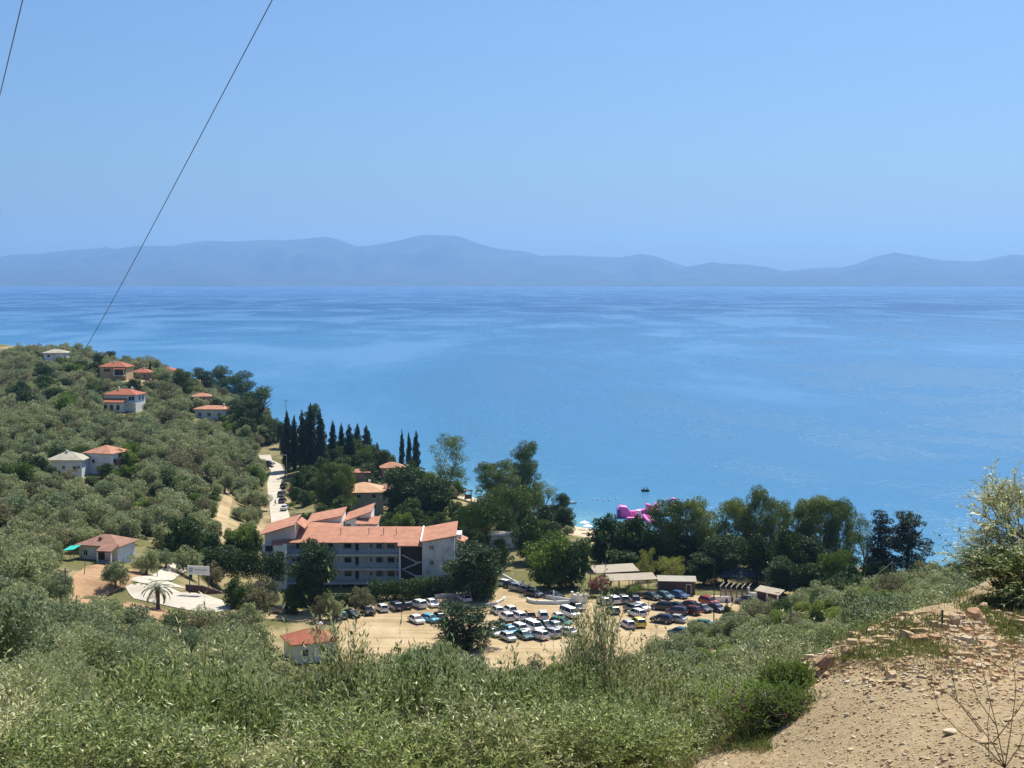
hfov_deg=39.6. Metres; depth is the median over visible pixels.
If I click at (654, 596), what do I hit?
parked car
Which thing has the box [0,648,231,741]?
olive tree
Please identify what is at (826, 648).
olive sapling
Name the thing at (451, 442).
gum tree
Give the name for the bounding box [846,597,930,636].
olive sapling
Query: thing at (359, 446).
leafy tree
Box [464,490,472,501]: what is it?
lifeguard hut
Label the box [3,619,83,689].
olive tree
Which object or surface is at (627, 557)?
leafy tree
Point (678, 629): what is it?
parked car
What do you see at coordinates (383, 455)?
pine tree
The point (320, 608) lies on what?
olive tree
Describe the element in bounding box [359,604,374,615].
parked car
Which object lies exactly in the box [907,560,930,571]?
leafy tree
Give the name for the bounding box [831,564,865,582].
leafy tree
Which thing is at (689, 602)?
parked car
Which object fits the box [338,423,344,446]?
cypress tree
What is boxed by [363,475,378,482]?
leafy tree
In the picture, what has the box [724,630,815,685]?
olive sapling
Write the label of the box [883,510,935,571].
cedar tree
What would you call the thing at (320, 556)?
oak tree
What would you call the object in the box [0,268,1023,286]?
mountains
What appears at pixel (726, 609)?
leafy tree
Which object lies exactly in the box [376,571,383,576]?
window
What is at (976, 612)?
rock
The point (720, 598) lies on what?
garden wall
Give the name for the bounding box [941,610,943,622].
post
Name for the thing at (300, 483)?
leafy tree
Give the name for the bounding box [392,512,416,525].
leafy tree
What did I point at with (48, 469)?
leafy tree
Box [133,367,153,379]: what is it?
house
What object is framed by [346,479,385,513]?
house
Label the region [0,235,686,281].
mountains
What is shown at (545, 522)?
leafy tree
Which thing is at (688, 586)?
door
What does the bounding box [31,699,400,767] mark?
olive tree
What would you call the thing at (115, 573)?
olive tree
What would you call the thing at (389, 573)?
window
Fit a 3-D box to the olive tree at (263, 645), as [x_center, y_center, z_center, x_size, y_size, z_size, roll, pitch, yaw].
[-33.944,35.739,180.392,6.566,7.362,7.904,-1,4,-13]
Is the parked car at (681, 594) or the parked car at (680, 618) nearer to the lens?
the parked car at (680, 618)
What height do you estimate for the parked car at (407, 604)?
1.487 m
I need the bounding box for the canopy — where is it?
[590,563,657,590]
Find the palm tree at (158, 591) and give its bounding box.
[141,579,174,608]
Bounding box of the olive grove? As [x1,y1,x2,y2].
[0,342,986,693]
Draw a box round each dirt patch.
[69,564,143,603]
[123,601,234,620]
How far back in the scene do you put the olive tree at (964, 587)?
103.22 m
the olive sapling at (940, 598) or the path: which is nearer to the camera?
the olive sapling at (940, 598)
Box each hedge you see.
[200,544,288,583]
[282,592,369,606]
[366,574,454,601]
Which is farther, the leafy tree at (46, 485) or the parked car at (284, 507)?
the parked car at (284, 507)
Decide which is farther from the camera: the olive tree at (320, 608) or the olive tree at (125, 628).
the olive tree at (320, 608)
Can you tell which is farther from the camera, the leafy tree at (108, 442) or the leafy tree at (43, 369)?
the leafy tree at (43, 369)
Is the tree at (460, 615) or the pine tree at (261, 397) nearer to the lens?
the tree at (460, 615)
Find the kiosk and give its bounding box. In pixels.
[754,585,784,601]
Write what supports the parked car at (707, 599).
on the parking lot
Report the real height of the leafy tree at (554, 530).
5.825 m
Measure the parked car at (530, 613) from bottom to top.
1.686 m
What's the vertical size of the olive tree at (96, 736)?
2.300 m
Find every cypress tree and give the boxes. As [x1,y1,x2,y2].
[280,411,294,470]
[291,415,298,469]
[295,410,307,472]
[303,403,315,465]
[312,410,327,465]
[328,420,337,456]
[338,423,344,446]
[343,423,355,456]
[353,424,361,441]
[361,425,372,446]
[398,430,404,464]
[405,432,411,463]
[412,431,420,466]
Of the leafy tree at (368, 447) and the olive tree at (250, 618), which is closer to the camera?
the olive tree at (250, 618)
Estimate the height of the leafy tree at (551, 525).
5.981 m
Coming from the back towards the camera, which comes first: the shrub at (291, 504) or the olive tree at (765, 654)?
the shrub at (291, 504)
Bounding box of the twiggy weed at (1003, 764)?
[904,635,1023,767]
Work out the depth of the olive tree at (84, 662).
79.42 m
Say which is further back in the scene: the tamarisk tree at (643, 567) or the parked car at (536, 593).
the tamarisk tree at (643, 567)
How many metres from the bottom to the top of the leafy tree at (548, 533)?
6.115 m
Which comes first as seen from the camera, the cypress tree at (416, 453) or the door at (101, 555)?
the door at (101, 555)
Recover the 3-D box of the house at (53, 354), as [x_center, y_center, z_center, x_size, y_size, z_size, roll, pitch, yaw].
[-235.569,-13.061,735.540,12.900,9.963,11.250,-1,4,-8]
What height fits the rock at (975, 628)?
0.046 m
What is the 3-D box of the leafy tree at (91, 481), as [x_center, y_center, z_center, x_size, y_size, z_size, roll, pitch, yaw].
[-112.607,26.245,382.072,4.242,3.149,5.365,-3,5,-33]
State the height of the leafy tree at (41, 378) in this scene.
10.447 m
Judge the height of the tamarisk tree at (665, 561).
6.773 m
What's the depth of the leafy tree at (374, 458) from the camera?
475.08 m
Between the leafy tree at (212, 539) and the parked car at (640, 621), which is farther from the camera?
the leafy tree at (212, 539)
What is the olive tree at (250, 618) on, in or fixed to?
on the ground at (518, 568)
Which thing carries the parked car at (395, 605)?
on the parking lot
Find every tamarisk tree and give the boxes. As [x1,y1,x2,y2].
[635,548,660,580]
[658,555,686,575]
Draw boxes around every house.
[43,349,69,361]
[48,450,90,477]
[74,534,139,564]
[82,445,130,473]
[99,361,133,380]
[102,387,145,412]
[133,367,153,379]
[192,393,211,410]
[192,403,227,420]
[280,622,338,663]
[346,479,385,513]
[353,468,370,481]
[378,462,404,480]
[381,483,389,504]
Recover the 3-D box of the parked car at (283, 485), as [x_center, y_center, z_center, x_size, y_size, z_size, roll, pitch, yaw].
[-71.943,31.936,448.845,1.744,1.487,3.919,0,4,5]
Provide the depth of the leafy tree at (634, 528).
322.94 m
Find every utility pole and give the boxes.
[59,567,71,599]
[713,559,714,620]
[790,602,791,623]
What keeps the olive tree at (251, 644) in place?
on the ground at (518, 568)
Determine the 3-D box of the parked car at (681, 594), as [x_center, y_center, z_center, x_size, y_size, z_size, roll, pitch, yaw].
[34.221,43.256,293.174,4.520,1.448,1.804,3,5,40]
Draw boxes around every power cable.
[0,0,22,93]
[78,0,271,358]
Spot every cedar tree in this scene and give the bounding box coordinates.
[863,510,898,570]
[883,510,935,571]
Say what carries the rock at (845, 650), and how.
on the ground at (518, 568)
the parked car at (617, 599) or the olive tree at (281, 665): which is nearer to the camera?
the olive tree at (281, 665)
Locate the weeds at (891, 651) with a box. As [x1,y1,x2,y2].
[612,587,1023,767]
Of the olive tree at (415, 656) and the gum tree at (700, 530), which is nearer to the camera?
the olive tree at (415, 656)
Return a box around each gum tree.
[310,463,341,508]
[328,461,358,509]
[427,465,443,491]
[428,433,469,492]
[472,460,522,498]
[505,440,543,490]
[534,480,558,504]
[640,499,694,568]
[679,495,727,557]
[714,496,753,566]
[739,484,783,555]
[775,498,814,554]
[795,493,842,563]
[818,496,857,566]
[849,513,876,570]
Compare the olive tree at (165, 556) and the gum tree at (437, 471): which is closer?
the olive tree at (165, 556)
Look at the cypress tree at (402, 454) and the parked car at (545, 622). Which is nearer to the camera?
the parked car at (545, 622)
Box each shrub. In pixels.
[288,501,295,507]
[523,554,530,564]
[606,587,623,594]
[623,583,643,594]
[652,676,704,701]
[696,678,728,699]
[800,629,820,639]
[803,598,834,618]
[843,585,872,596]
[877,589,909,603]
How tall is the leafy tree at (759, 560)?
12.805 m
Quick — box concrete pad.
[126,578,231,611]
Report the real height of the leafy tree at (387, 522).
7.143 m
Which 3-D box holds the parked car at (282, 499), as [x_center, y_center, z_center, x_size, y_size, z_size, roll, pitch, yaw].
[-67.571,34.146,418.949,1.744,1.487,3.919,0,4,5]
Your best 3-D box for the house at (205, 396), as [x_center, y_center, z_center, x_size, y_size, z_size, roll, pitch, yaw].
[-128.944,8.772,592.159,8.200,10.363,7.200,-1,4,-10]
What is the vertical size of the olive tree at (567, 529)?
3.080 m
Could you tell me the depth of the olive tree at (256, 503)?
399.69 m
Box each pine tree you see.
[84,379,106,395]
[141,380,160,395]
[170,368,199,395]
[192,367,216,387]
[210,365,232,390]
[222,370,257,400]
[229,397,258,423]
[237,385,272,425]
[303,403,321,424]
[373,449,393,473]
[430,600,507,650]
[550,493,572,525]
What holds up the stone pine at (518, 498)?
on the ground at (518, 568)
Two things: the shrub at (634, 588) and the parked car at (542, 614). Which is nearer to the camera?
the parked car at (542, 614)
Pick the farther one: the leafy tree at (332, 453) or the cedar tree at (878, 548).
the leafy tree at (332, 453)
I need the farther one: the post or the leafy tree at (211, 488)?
the leafy tree at (211, 488)
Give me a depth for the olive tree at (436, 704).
14.68 m
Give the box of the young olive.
[943,459,1023,575]
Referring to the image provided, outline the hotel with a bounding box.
[259,503,467,588]
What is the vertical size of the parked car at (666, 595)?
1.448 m
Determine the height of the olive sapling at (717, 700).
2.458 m
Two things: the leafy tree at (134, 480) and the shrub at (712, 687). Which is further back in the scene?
the leafy tree at (134, 480)
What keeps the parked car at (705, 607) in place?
on the parking lot
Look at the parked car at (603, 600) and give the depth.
285.90 m
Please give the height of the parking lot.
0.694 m
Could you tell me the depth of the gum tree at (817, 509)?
323.00 m
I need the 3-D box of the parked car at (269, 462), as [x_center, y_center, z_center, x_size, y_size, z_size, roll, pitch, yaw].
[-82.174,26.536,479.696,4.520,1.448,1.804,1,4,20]
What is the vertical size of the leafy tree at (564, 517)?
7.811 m
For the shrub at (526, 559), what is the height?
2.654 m
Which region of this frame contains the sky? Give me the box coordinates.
[0,0,1023,270]
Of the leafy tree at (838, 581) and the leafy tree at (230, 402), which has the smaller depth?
the leafy tree at (838, 581)
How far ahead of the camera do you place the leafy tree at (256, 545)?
327.97 m
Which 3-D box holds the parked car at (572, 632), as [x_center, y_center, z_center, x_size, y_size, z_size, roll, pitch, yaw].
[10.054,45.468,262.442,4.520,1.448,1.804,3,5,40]
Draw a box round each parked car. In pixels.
[264,460,274,464]
[270,604,288,613]
[277,490,285,496]
[278,497,286,502]
[280,483,287,487]
[280,504,288,509]
[329,613,342,620]
[340,610,347,618]
[344,608,361,618]
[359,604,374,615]
[375,603,388,612]
[388,601,403,610]
[401,600,412,608]
[407,614,425,623]
[410,598,427,608]
[421,613,439,622]
[425,598,439,607]
[433,611,444,621]
[457,593,471,601]
[486,626,500,636]
[490,605,504,614]
[497,578,508,587]
[498,611,514,621]
[499,630,516,641]
[503,580,515,587]
[503,604,516,611]
[504,624,516,633]
[508,582,522,592]
[511,621,530,631]
[512,610,526,620]
[514,629,533,639]
[516,584,531,591]
[523,588,541,597]
[523,618,544,630]
[524,610,535,617]
[530,629,549,640]
[537,610,548,619]
[538,618,551,628]
[542,590,564,597]
[544,627,562,638]
[549,616,572,625]
[549,620,562,627]
[551,611,564,616]
[559,604,580,618]
[559,626,578,635]
[569,601,584,610]
[596,596,610,604]
[605,606,620,614]
[610,594,621,603]
[617,594,629,603]
[620,619,635,628]
[623,603,642,610]
[627,608,646,617]
[629,594,640,602]
[631,617,646,627]
[634,601,651,610]
[640,591,661,600]
[649,613,673,623]
[650,601,672,609]
[656,590,674,599]
[665,605,688,614]
[667,626,686,635]
[669,590,689,598]
[672,601,684,605]
[672,613,687,622]
[682,600,696,605]
[686,605,702,615]
[687,618,709,625]
[695,603,712,612]
[698,595,719,603]
[709,602,723,612]
[735,594,760,603]
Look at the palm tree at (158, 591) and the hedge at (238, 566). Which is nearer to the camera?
the palm tree at (158, 591)
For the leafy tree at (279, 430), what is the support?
on the ground at (518, 568)
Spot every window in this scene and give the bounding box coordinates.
[83,549,87,555]
[302,649,308,656]
[344,543,351,548]
[344,557,351,562]
[344,571,351,576]
[376,543,383,548]
[376,557,383,562]
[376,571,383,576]
[387,543,394,548]
[387,557,394,562]
[387,571,394,576]
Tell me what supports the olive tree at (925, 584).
on the ground at (518, 568)
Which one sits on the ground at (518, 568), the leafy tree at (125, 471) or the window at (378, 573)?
the leafy tree at (125, 471)
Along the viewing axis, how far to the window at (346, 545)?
304.96 m
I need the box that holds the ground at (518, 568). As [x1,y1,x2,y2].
[0,344,1023,767]
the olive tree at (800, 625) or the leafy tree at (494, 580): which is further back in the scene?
the leafy tree at (494, 580)
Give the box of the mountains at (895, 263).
[670,253,1023,281]
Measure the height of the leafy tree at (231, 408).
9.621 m
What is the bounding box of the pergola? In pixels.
[720,582,750,600]
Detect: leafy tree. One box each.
[0,461,37,482]
[5,380,30,396]
[13,389,38,404]
[14,386,30,395]
[17,454,51,470]
[32,365,53,376]
[32,374,54,387]
[35,381,50,391]
[35,477,56,487]
[36,363,52,372]
[41,387,63,398]
[42,466,60,478]
[44,445,67,457]
[51,356,68,364]
[51,392,78,415]
[54,379,72,387]
[62,363,82,373]
[69,364,87,372]
[73,445,89,453]
[75,360,87,365]
[84,362,101,375]
[84,475,98,486]
[91,353,108,364]
[95,463,115,478]
[98,438,120,446]
[104,351,115,357]
[110,465,136,480]
[115,440,139,463]
[117,448,139,467]
[122,378,141,389]
[127,492,141,505]
[128,479,150,493]
[132,466,156,480]
[132,496,161,509]
[141,513,161,536]
[145,484,166,498]
[153,469,175,488]
[159,516,204,561]
[160,379,171,386]
[171,475,190,490]
[182,504,201,516]
[187,493,206,507]
[197,531,221,550]
[200,481,213,493]
[207,398,223,405]
[208,491,220,504]
[209,520,222,537]
[210,502,217,518]
[216,414,232,430]
[220,421,240,435]
[222,577,248,606]
[223,527,241,546]
[223,544,239,562]
[225,398,242,406]
[226,402,239,415]
[229,521,257,556]
[233,416,258,437]
[238,427,255,438]
[242,465,268,486]
[242,529,263,559]
[258,424,276,444]
[263,417,279,442]
[276,421,284,449]
[284,585,305,614]
[286,486,301,503]
[288,472,306,490]
[295,489,314,507]
[297,512,311,519]
[301,464,317,476]
[304,469,317,489]
[306,479,316,491]
[314,456,330,470]
[314,503,333,512]
[324,449,331,462]
[328,448,337,461]
[330,495,354,514]
[332,457,351,466]
[336,446,343,456]
[349,455,364,467]
[352,443,364,454]
[353,438,362,444]
[353,451,370,467]
[355,445,373,460]
[359,462,379,479]
[362,444,377,453]
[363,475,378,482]
[370,449,390,468]
[379,512,395,525]
[379,518,398,525]
[384,455,398,462]
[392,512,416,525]
[393,497,429,525]
[404,460,416,472]
[418,521,432,525]
[422,510,435,524]
[423,470,436,481]
[424,511,449,524]
[448,501,463,519]
[450,479,466,497]
[460,523,477,546]
[472,529,491,547]
[486,575,497,594]
[488,538,514,568]
[495,523,512,530]
[509,514,544,557]
[515,507,532,527]
[521,530,572,587]
[528,535,553,564]
[531,505,558,524]
[536,518,555,536]
[542,522,560,534]
[544,530,557,539]
[548,528,560,534]
[550,538,591,588]
[553,505,575,532]
[586,512,624,564]
[605,548,642,572]
[615,514,650,566]
[642,535,672,572]
[691,542,710,562]
[719,605,733,621]
[739,531,774,585]
[768,525,804,572]
[789,562,823,592]
[803,562,827,585]
[824,576,856,589]
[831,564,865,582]
[832,547,861,569]
[849,574,866,585]
[859,555,890,578]
[876,566,894,577]
[893,569,910,574]
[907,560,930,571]
[944,561,959,570]
[954,565,968,573]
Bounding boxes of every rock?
[816,654,836,669]
[841,647,852,660]
[886,679,896,683]
[902,680,911,685]
[919,756,929,759]
[942,728,956,734]
[948,613,960,624]
[966,607,982,618]
[972,625,981,631]
[979,735,992,743]
[1003,716,1014,720]
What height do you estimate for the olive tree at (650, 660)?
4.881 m
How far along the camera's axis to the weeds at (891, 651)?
7.87 m
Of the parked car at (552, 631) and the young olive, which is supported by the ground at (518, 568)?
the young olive
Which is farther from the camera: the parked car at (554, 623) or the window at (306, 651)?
the parked car at (554, 623)
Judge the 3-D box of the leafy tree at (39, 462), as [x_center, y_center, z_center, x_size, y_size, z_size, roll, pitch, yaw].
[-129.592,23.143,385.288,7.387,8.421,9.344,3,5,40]
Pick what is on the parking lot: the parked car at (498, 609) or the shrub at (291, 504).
the parked car at (498, 609)
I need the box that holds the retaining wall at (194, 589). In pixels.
[185,584,222,593]
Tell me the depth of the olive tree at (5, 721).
9.47 m
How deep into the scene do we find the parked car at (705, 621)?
266.59 m
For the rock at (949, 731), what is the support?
on the ground at (518, 568)
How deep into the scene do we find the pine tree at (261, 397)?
537.87 m
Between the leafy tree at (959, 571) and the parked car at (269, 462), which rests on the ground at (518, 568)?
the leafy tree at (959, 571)
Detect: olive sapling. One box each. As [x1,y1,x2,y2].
[669,655,780,749]
[681,609,816,714]
[690,634,810,754]
[709,622,834,690]
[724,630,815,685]
[729,629,827,684]
[801,599,918,653]
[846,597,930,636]
[859,598,909,627]
[885,581,975,613]
[932,532,1023,608]
[939,545,1023,603]
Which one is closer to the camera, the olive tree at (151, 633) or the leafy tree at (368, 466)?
the olive tree at (151, 633)
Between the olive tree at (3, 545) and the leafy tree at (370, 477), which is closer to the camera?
the olive tree at (3, 545)
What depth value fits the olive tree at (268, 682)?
111.89 m
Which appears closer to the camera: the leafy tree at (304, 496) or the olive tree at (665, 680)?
the olive tree at (665, 680)
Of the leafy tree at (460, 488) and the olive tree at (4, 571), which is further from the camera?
the leafy tree at (460, 488)
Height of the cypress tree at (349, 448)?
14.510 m
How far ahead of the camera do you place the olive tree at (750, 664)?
71.34 m
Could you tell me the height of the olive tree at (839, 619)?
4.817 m
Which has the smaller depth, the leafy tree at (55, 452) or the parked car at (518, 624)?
the parked car at (518, 624)
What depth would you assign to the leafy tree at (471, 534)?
346.97 m
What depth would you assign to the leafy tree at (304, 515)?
352.07 m
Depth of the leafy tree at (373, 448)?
494.27 m
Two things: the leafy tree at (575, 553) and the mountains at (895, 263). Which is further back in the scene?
the mountains at (895, 263)
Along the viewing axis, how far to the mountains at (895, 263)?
21196.12 m
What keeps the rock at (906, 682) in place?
on the ground at (518, 568)
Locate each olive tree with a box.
[0,538,7,556]
[0,544,43,586]
[0,558,18,581]
[0,588,60,670]
[0,646,91,715]
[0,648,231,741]
[0,671,134,767]
[0,676,289,767]
[3,610,244,750]
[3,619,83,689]
[5,607,90,675]
[6,577,37,597]
[10,547,61,586]
[27,673,106,711]
[30,598,104,650]
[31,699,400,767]
[35,543,60,559]
[41,577,69,601]
[45,619,99,686]
[50,620,120,685]
[57,660,102,700]
[69,612,116,646]
[82,628,369,766]
[90,609,130,632]
[90,633,199,694]
[93,593,123,616]
[94,589,389,709]
[100,560,130,588]
[106,617,177,647]
[108,620,176,660]
[118,603,156,627]
[118,626,163,637]
[127,548,160,574]
[127,657,236,701]
[156,548,177,568]
[158,607,189,631]
[165,626,211,658]
[188,604,218,623]
[192,629,268,673]
[193,608,259,645]
[196,617,263,650]
[213,624,283,668]
[220,609,243,627]
[226,658,289,688]
[228,567,454,736]
[240,507,259,525]
[244,671,284,703]
[246,496,262,510]
[248,637,268,658]
[248,651,280,677]
[254,676,285,696]
[255,673,567,767]
[263,581,280,605]
[269,664,289,679]
[273,662,330,682]
[289,603,505,735]
[292,670,350,701]
[308,591,328,619]
[327,594,344,618]
[345,658,650,767]
[348,586,376,612]
[365,662,444,694]
[369,641,480,689]
[393,620,566,737]
[397,649,477,688]
[411,667,488,694]
[426,675,545,701]
[427,626,669,747]
[428,639,473,665]
[443,654,505,683]
[445,484,457,497]
[456,670,714,767]
[505,664,550,690]
[540,546,689,721]
[561,525,575,534]
[572,666,724,765]
[612,619,723,725]
[640,671,684,701]
[641,655,749,735]
[708,642,774,684]
[709,629,786,689]
[731,655,763,678]
[736,636,763,659]
[757,624,807,657]
[777,618,828,638]
[794,620,849,654]
[829,601,868,632]
[839,589,922,629]
[863,596,901,608]
[893,588,952,609]
[910,572,952,595]
[927,583,969,593]
[937,580,971,600]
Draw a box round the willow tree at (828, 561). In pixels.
[817,550,855,578]
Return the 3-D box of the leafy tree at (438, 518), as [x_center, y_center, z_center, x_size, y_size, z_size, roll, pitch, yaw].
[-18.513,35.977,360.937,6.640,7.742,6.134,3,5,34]
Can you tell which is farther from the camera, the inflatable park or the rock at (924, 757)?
the inflatable park
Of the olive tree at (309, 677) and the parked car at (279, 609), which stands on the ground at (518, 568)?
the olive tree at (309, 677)
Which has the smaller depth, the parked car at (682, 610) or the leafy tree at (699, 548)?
the parked car at (682, 610)
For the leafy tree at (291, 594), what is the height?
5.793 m
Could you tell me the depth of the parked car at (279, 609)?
279.06 m
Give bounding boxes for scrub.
[544,571,975,678]
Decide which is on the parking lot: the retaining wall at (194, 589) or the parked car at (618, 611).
the parked car at (618, 611)
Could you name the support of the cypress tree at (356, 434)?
on the ground at (518, 568)
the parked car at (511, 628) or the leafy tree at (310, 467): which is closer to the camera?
the parked car at (511, 628)
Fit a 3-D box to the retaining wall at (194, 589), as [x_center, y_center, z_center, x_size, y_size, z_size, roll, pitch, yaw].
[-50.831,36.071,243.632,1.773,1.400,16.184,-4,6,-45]
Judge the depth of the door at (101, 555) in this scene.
265.60 m
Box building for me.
[490,531,529,547]
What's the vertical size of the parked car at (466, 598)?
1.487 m
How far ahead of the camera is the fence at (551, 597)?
292.04 m
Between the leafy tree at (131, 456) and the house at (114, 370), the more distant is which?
the house at (114, 370)
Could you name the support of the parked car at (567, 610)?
on the parking lot
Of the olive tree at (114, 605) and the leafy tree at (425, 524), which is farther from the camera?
the leafy tree at (425, 524)
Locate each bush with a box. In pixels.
[587,575,612,590]
[698,662,817,741]
[745,672,831,734]
[756,651,819,688]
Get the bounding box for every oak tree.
[286,537,338,608]
[380,463,426,514]
[415,474,456,518]
[440,539,505,601]
[670,534,697,571]
[686,552,718,584]
[703,532,747,583]
[762,555,794,594]
[787,532,827,566]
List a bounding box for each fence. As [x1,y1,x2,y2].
[502,569,570,600]
[629,589,658,595]
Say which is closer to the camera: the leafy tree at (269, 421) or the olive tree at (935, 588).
the olive tree at (935, 588)
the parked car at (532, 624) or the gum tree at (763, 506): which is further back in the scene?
the gum tree at (763, 506)
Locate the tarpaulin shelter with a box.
[62,545,81,559]
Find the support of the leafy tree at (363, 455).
on the ground at (518, 568)
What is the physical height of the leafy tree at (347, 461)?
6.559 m
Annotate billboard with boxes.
[187,565,208,593]
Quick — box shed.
[657,575,696,594]
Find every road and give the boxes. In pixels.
[131,563,186,583]
[259,455,289,522]
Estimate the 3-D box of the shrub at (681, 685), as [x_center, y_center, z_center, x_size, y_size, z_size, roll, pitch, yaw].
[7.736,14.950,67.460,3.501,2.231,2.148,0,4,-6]
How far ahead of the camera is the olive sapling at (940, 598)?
14.88 m
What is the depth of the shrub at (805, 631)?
110.61 m
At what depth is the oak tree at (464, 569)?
289.39 m
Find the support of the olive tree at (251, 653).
on the ground at (518, 568)
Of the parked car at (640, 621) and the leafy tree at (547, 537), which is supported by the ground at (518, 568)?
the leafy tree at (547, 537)
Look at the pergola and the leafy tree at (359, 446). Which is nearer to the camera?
the pergola
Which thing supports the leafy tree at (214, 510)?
on the ground at (518, 568)
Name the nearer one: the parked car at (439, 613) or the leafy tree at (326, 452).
the parked car at (439, 613)
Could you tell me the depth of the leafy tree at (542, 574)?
301.17 m
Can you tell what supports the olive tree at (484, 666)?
on the ground at (518, 568)
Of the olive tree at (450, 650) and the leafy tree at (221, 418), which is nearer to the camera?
the olive tree at (450, 650)
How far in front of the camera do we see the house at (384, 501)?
411.02 m
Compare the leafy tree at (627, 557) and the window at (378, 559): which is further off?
the leafy tree at (627, 557)
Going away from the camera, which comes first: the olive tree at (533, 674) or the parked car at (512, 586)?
the olive tree at (533, 674)
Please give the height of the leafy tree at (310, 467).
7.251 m
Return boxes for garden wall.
[435,592,491,598]
[485,596,505,605]
[526,597,574,604]
[571,591,586,603]
[713,596,730,601]
[748,587,755,597]
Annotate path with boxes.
[216,489,231,536]
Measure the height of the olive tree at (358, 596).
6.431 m
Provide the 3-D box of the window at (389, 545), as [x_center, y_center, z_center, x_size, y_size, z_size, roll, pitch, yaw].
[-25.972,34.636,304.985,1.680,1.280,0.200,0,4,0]
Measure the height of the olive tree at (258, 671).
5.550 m
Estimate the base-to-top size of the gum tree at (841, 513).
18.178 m
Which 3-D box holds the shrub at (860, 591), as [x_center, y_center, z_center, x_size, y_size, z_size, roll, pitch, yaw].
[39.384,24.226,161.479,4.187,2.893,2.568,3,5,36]
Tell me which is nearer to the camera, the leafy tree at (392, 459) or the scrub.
the scrub
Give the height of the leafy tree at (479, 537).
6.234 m
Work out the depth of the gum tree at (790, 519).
322.82 m
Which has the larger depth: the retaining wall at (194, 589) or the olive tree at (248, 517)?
the olive tree at (248, 517)
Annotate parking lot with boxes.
[262,586,783,669]
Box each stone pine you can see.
[452,499,517,543]
[480,483,545,530]
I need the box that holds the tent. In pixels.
[717,567,759,588]
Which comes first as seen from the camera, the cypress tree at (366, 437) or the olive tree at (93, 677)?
the olive tree at (93, 677)
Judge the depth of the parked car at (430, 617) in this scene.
271.71 m
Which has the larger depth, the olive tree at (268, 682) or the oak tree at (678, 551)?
the oak tree at (678, 551)
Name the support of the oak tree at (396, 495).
on the ground at (518, 568)
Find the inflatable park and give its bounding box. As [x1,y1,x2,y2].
[617,503,659,524]
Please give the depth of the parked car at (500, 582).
304.14 m
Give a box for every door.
[98,552,105,560]
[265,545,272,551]
[355,543,358,552]
[355,556,358,566]
[355,570,358,580]
[686,584,690,594]
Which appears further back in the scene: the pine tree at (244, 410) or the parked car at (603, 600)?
the pine tree at (244, 410)
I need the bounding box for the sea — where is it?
[0,287,1023,569]
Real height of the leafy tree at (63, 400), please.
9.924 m
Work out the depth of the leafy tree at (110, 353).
758.79 m
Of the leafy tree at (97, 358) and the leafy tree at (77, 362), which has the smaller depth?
the leafy tree at (77, 362)
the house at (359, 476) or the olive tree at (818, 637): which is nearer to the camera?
the olive tree at (818, 637)
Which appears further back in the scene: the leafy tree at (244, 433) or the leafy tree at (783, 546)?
the leafy tree at (244, 433)
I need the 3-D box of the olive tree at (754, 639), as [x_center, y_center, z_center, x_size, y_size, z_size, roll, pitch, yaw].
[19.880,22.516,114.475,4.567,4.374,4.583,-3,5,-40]
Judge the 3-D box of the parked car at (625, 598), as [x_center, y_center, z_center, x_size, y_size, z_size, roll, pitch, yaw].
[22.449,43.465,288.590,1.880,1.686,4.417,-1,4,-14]

